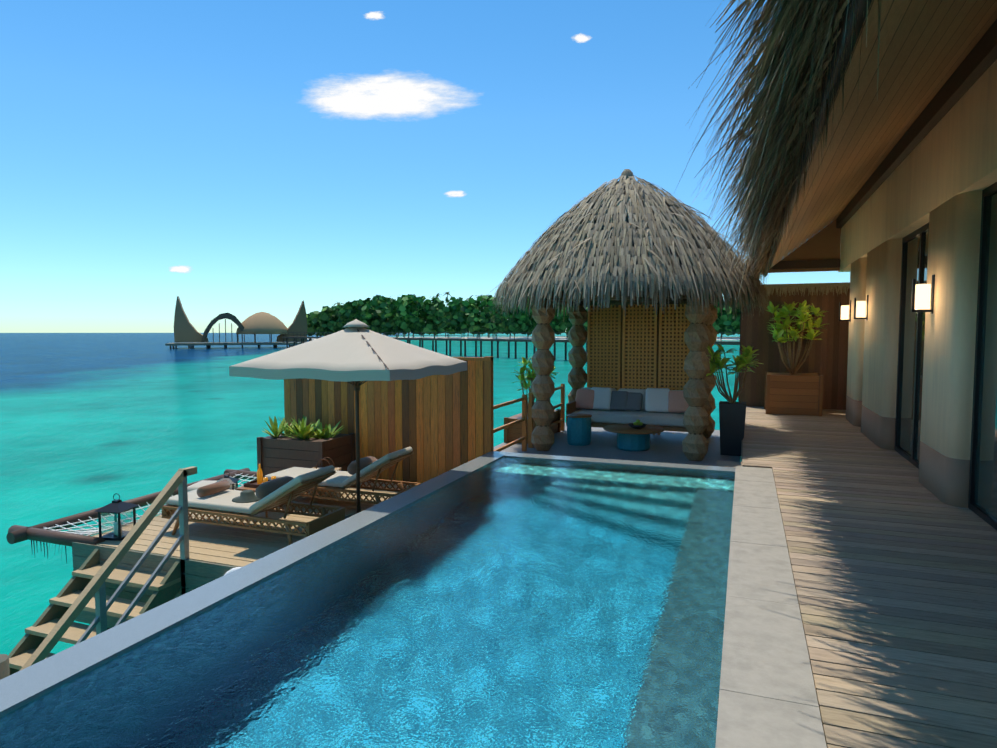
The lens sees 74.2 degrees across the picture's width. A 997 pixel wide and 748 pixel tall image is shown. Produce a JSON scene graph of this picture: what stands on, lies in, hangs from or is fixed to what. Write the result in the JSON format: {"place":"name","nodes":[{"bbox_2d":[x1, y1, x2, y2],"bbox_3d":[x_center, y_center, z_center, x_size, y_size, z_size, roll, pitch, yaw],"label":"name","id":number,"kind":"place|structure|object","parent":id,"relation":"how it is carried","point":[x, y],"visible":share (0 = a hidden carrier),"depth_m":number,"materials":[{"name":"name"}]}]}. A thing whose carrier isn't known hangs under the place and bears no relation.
{"place":"outdoors","nodes":[
{"label":"outdoors","id":0,"kind":"place"},
{"bbox_2d":[170,266,190,272],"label":"cloud","id":1,"kind":"structure","parent":0,"point":[182,269],"depth_m":3568.19,"materials":[{"name":"white"}]},
{"bbox_2d":[0,333,739,654],"bbox_3d":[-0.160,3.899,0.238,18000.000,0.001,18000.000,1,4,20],"label":"sea","id":2,"kind":"structure","parent":0,"point":[90,421],"depth_m":30.01,"materials":[{"name":"teal liquid"}]},
{"bbox_2d":[0,481,411,679],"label":"deck","id":3,"kind":"structure","parent":2,"relation":"in","point":[216,552],"depth_m":7.19,"materials":[{"name":"brown wood"}]},
{"bbox_2d":[8,466,196,674],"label":"stairs","id":4,"kind":"structure","parent":3,"relation":"on","point":[84,588],"depth_m":6.46,"materials":[{"name":"brown wood"}]},
{"bbox_2d":[95,493,138,540],"bbox_3d":[-4.305,1.594,7.443,0.322,0.497,0.322,1,4,9],"label":"lantern","id":5,"kind":"object","parent":3,"relation":"on","point":[117,506],"visible":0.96,"depth_m":7.37,"materials":[{"name":"black metal"}]},
{"bbox_2d":[6,468,256,562],"bbox_3d":[-4.443,1.845,9.093,1.400,0.371,3.800,1,4,20],"label":"hammock net","id":6,"kind":"object","parent":3,"relation":"on","point":[50,532],"visible":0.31,"depth_m":7.90,"materials":[{"name":"fabric"}]},
{"bbox_2d":[215,471,239,489],"bbox_3d":[-3.688,1.531,8.951,0.280,0.432,0.280,-1,4,-8],"label":"lantern","id":7,"kind":"object","parent":3,"relation":"on","point":[232,481],"visible":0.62,"depth_m":8.91,"materials":[{"name":"black metal"}]},
{"bbox_2d":[224,567,240,574],"bbox_3d":[-2.464,2.209,6.407,0.680,0.680,0.100,1,4,20],"label":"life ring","id":8,"kind":"object","parent":3,"relation":"attached to","point":[231,570],"depth_m":6.41,"materials":[{"name":"white paint"}]},
{"bbox_2d":[161,465,344,544],"bbox_3d":[-2.820,1.437,7.551,2.036,0.809,0.753,1,4,20],"label":"lounger","id":9,"kind":"object","parent":3,"relation":"on","point":[220,499],"visible":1,"depth_m":7.33,"materials":[{"name":"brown wood"}]},
{"bbox_2d":[235,464,289,517],"bbox_3d":[-2.986,1.468,8.396,0.480,0.634,0.480,1,4,20],"label":"side table","id":10,"kind":"object","parent":3,"relation":"on","point":[253,485],"visible":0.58,"depth_m":8.34,"materials":[{"name":"brown wood"}]},
{"bbox_2d":[257,415,355,489],"bbox_3d":[-2.914,1.145,10.096,1.355,1.059,0.965,1,4,20],"label":"planter","id":11,"kind":"object","parent":3,"relation":"on","point":[300,444],"visible":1,"depth_m":9.90,"materials":[{"name":"wood"}]},
{"bbox_2d":[313,457,340,494],"bbox_3d":[-2.483,1.457,9.458,0.420,0.517,0.160,0,4,6],"label":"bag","id":12,"kind":"object","parent":3,"relation":"on","point":[337,469],"visible":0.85,"depth_m":9.42,"materials":[{"name":"beige wicker"}]},
{"bbox_2d":[265,447,420,503],"bbox_3d":[-2.096,1.360,8.772,2.036,0.809,0.753,1,4,20],"label":"lounger","id":13,"kind":"object","parent":3,"relation":"on","point":[371,467],"visible":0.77,"depth_m":8.48,"materials":[{"name":"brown wood"}]},
{"bbox_2d":[229,319,466,518],"bbox_3d":[-1.705,0.573,7.967,2.050,2.470,1.989,1,4,20],"label":"umbrella","id":14,"kind":"object","parent":3,"relation":"on","point":[355,353],"visible":0.92,"depth_m":7.32,"materials":[{"name":"fabric"}]},
{"bbox_2d":[284,356,564,482],"bbox_3d":[-1.085,0.565,12.149,3.660,1.960,4.255,1,4,20],"label":"fence","id":15,"kind":"object","parent":3,"relation":"on","point":[440,424],"visible":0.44,"depth_m":10.01,"materials":[{"name":"brown wood"}]},
{"bbox_2d":[165,296,306,348],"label":"restaurant","id":16,"kind":"structure","parent":2,"relation":"on","point":[185,330],"depth_m":165.74},
{"bbox_2d":[282,332,739,359],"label":"jetty","id":17,"kind":"object","parent":2,"relation":"in","point":[527,340],"visible":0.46,"depth_m":107.05,"materials":[{"name":"brown wood"}]},
{"bbox_2d":[365,11,383,18],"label":"cloud","id":18,"kind":"structure","parent":0,"point":[375,15],"depth_m":3466.50,"materials":[{"name":"white"}]},
{"bbox_2d":[309,74,471,118],"bbox_3d":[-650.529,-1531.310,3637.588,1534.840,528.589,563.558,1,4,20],"label":"cloud","id":19,"kind":"structure","parent":0,"point":[393,95],"depth_m":3637.00,"materials":[{"name":"white"}]},
{"bbox_2d":[0,451,826,747],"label":"pool","id":20,"kind":"structure","parent":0,"point":[767,695],"depth_m":3.91,"materials":[{"name":"tile"}]},
{"bbox_2d":[0,457,734,747],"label":"pool water","id":21,"kind":"structure","parent":20,"relation":"in","point":[509,602],"depth_m":3.75,"materials":[{"name":"blue liquid"}]},
{"bbox_2d":[0,0,849,332],"label":"sky","id":22,"kind":"structure","parent":0,"point":[140,140],"materials":[{"name":"blue"}]},
{"bbox_2d":[445,191,464,196],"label":"cloud","id":23,"kind":"structure","parent":0,"point":[455,194],"depth_m":3850.58,"materials":[{"name":"white"}]},
{"bbox_2d":[306,292,740,339],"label":"island","id":24,"kind":"structure","parent":0,"point":[378,313],"depth_m":363.98,"materials":[{"name":"green plant"}]},
{"bbox_2d":[573,34,590,42],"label":"cloud","id":25,"kind":"structure","parent":0,"point":[579,38],"depth_m":3542.09,"materials":[{"name":"white"}]},
{"bbox_2d":[494,422,740,467],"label":"pavilion floor","id":26,"kind":"structure","parent":0,"point":[665,446],"depth_m":11.23,"materials":[{"name":"grey stone"}]},
{"bbox_2d":[504,356,560,443],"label":"potted plant","id":27,"kind":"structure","parent":26,"relation":"on","point":[512,433],"depth_m":12.01,"materials":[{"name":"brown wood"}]},
{"bbox_2d":[566,413,663,450],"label":"tables","id":28,"kind":"object","parent":26,"relation":"on","point":[634,436],"visible":1,"depth_m":11.32,"materials":[{"name":"teal ceramic"}]},
{"bbox_2d":[531,289,717,460],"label":"gazebo posts","id":29,"kind":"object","parent":26,"relation":"on","point":[700,334],"depth_m":11.02,"materials":[{"name":"brown wood"}]},
{"bbox_2d":[491,169,772,321],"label":"pavilion roof","id":30,"kind":"structure","parent":29,"relation":"on","point":[604,240],"depth_m":10.18,"materials":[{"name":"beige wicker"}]},
{"bbox_2d":[566,387,688,431],"bbox_3d":[2.567,0.745,12.534,2.380,0.951,0.970,1,4,20],"label":"sofa","id":31,"kind":"object","parent":26,"relation":"on","point":[665,409],"visible":0.77,"depth_m":12.48,"materials":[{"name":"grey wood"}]},
{"bbox_2d":[587,304,689,434],"bbox_3d":[2.788,-0.113,13.044,2.120,2.600,0.090,1,4,20],"label":"lattice","id":32,"kind":"object","parent":26,"relation":"on","point":[639,347],"visible":0.77,"depth_m":13.02,"materials":[{"name":"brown wood"}]},
{"bbox_2d":[706,344,762,455],"bbox_3d":[3.843,0.411,10.897,1.015,1.824,0.952,1,4,20],"label":"pot plant","id":33,"kind":"object","parent":26,"relation":"on","point":[732,414],"visible":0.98,"depth_m":10.76,"materials":[{"name":"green plant"}]},
{"bbox_2d":[741,406,996,747],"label":"deck","id":34,"kind":"structure","parent":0,"point":[893,561],"depth_m":4.43,"materials":[{"name":"brown wood"}]},
{"bbox_2d":[738,282,849,409],"bbox_3d":[6.854,-0.602,14.850,2.766,2.850,0.180,1,4,20],"label":"fence","id":35,"kind":"object","parent":34,"relation":"on","point":[827,358],"visible":0.54,"depth_m":14.78,"materials":[{"name":"brown wood"}]},
{"bbox_2d":[764,300,826,415],"bbox_3d":[6.276,-0.367,14.048,1.304,2.381,1.475,3,4,35],"label":"planter","id":36,"kind":"object","parent":34,"relation":"on","point":[792,392],"visible":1,"depth_m":13.76,"materials":[{"name":"brown wood"}]},
{"bbox_2d":[838,59,996,507],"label":"house wall","id":37,"kind":"structure","parent":34,"relation":"on","point":[941,177],"depth_m":7.06,"materials":[{"name":"paint"}]},
{"bbox_2d":[763,0,996,276],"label":"roof soffit","id":38,"kind":"structure","parent":37,"relation":"attached to","point":[937,59],"depth_m":5.55,"materials":[{"name":"wood"}]},
{"bbox_2d":[672,0,886,295],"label":"thatch fringe","id":39,"kind":"object","parent":38,"relation":"attached to","point":[789,93],"visible":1,"depth_m":3.30,"materials":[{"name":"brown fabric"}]},
{"bbox_2d":[839,275,934,321],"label":"wall lamps","id":40,"kind":"object","parent":37,"relation":"attached to","point":[920,298],"depth_m":7.20,"materials":[{"name":"white glass"}]},
{"bbox_2d":[894,182,996,529],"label":"doors","id":41,"kind":"structure","parent":37,"relation":"attached to","point":[982,500],"depth_m":6.30,"materials":[{"name":"black glass"}]}
]}

